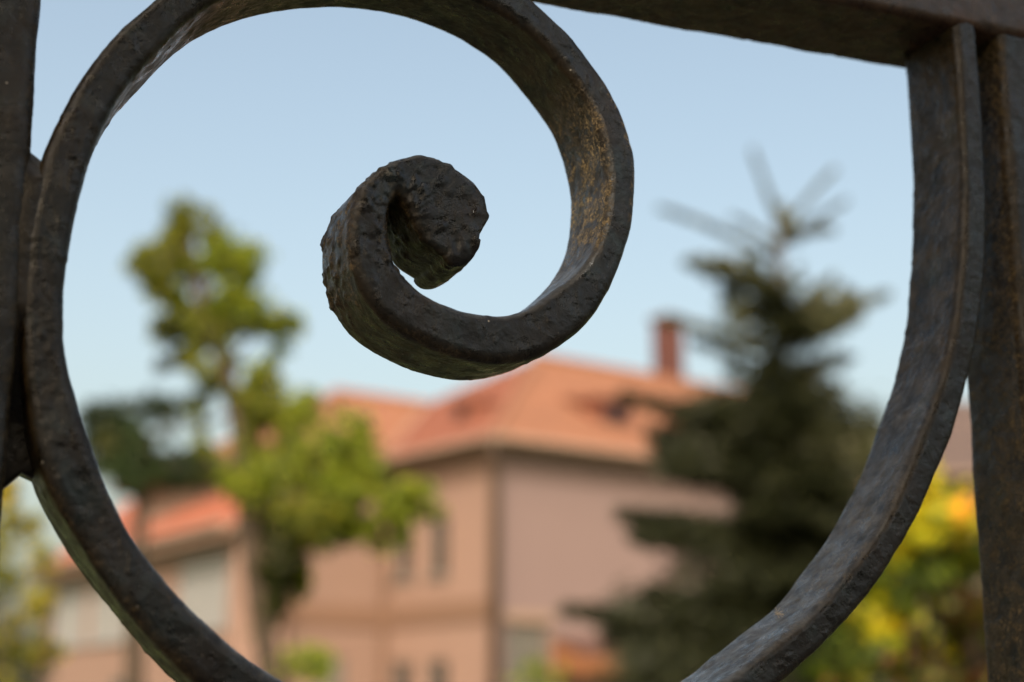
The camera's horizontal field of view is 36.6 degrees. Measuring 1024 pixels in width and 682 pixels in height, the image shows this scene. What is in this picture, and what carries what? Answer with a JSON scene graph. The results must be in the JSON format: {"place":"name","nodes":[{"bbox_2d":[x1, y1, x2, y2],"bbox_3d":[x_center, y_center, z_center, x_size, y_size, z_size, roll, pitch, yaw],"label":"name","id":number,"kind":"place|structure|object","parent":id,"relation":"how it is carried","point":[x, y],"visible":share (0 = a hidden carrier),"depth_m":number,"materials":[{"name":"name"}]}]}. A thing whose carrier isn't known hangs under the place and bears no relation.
{"place":"outdoors","nodes":[
{"label":"outdoors","id":0,"kind":"place"},
{"bbox_2d":[0,478,69,681],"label":"shrub","id":1,"kind":"object","parent":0,"point":[45,653],"visible":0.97,"depth_m":6.92,"materials":[{"name":"green plant"}]},
{"bbox_2d":[79,380,227,681],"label":"tree","id":2,"kind":"object","parent":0,"point":[130,457],"visible":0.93,"depth_m":17.06,"materials":[{"name":"green plant"}]},
{"bbox_2d":[119,192,449,681],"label":"tree","id":3,"kind":"object","parent":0,"point":[325,513],"visible":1,"depth_m":12.13,"materials":[{"name":"green plant"}]},
{"bbox_2d":[271,635,336,681],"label":"shrub","id":4,"kind":"object","parent":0,"point":[312,661],"visible":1,"depth_m":8.79,"materials":[{"name":"green plant"}]},
{"bbox_2d":[25,312,935,681],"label":"house","id":5,"kind":"structure","parent":0,"point":[537,470],"depth_m":36.04,"materials":[{"name":"paint"}]},
{"bbox_2d":[53,585,86,648],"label":"window","id":6,"kind":"structure","parent":5,"relation":"in","point":[70,617],"depth_m":44.61,"materials":[{"name":"grey glass"}]},
{"bbox_2d":[84,589,125,645],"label":"window","id":7,"kind":"structure","parent":5,"relation":"in","point":[105,627],"depth_m":42.01,"materials":[{"name":"white paint"}]},
{"bbox_2d":[111,679,123,681],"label":"window","id":8,"kind":"structure","parent":5,"relation":"in","point":[112,680],"depth_m":40.40,"materials":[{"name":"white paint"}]},
{"bbox_2d":[178,552,228,630],"bbox_3d":[-7.222,5.892,35.964,0.190,1.727,3.420,8,-16,-31],"label":"window","id":9,"kind":"structure","parent":5,"relation":"in","point":[203,582],"depth_m":35.83,"materials":[{"name":"grey glass"}]},
{"bbox_2d":[317,658,344,681],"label":"window","id":10,"kind":"structure","parent":5,"relation":"in","point":[339,666],"depth_m":36.04,"materials":[{"name":"beige"}]},
{"bbox_2d":[390,522,413,583],"bbox_3d":[-2.561,5.024,36.682,0.190,1.407,0.900,10,-17,-37],"label":"window","id":11,"kind":"structure","parent":5,"relation":"in","point":[404,560],"depth_m":36.69,"materials":[{"name":"grey glass"}]},
{"bbox_2d":[393,661,411,681],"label":"window","id":12,"kind":"structure","parent":5,"relation":"in","point":[402,672],"depth_m":36.12,"materials":[{"name":"grey glass"}]},
{"bbox_2d":[424,517,448,579],"bbox_3d":[-1.686,4.766,35.593,0.190,1.407,0.900,10,-17,-37],"label":"window","id":13,"kind":"structure","parent":5,"relation":"in","point":[439,530],"depth_m":35.65,"materials":[{"name":"brown glass"}]},
{"bbox_2d":[428,660,447,681],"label":"window","id":14,"kind":"structure","parent":5,"relation":"in","point":[438,672],"depth_m":35.01,"materials":[{"name":"grey glass"}]},
{"bbox_2d":[507,624,548,681],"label":"garage door","id":15,"kind":"structure","parent":5,"relation":"in","point":[525,642],"depth_m":33.95,"materials":[{"name":"beige"}]},
{"bbox_2d":[0,0,968,681],"label":"sky","id":16,"kind":"structure","parent":0,"point":[273,120],"materials":[{"name":"blue"}]},
{"bbox_2d":[504,655,567,681],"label":"shrub","id":17,"kind":"object","parent":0,"point":[540,667],"visible":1,"depth_m":14.66,"materials":[{"name":"green plant"}]},
{"bbox_2d":[554,147,940,681],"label":"conifer tree","id":18,"kind":"object","parent":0,"point":[781,456],"visible":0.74,"depth_m":13.84,"materials":[{"name":"green plant"}]},
{"bbox_2d":[797,464,987,681],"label":"shrub","id":19,"kind":"object","parent":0,"point":[882,638],"visible":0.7,"depth_m":4.83,"materials":[{"name":"green plant"}]},
{"bbox_2d":[928,401,987,680],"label":"house","id":20,"kind":"structure","parent":0,"point":[955,465],"depth_m":54.97,"materials":[{"name":"brown paint"}]},
{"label":"pavement","id":21,"kind":"structure","parent":0,"visible":0},
{"bbox_2d":[0,0,1023,681],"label":"wrought iron gate","id":22,"kind":"structure","parent":21,"relation":"on","point":[420,220],"depth_m":0.53,"materials":[{"name":"metal"}]}
]}

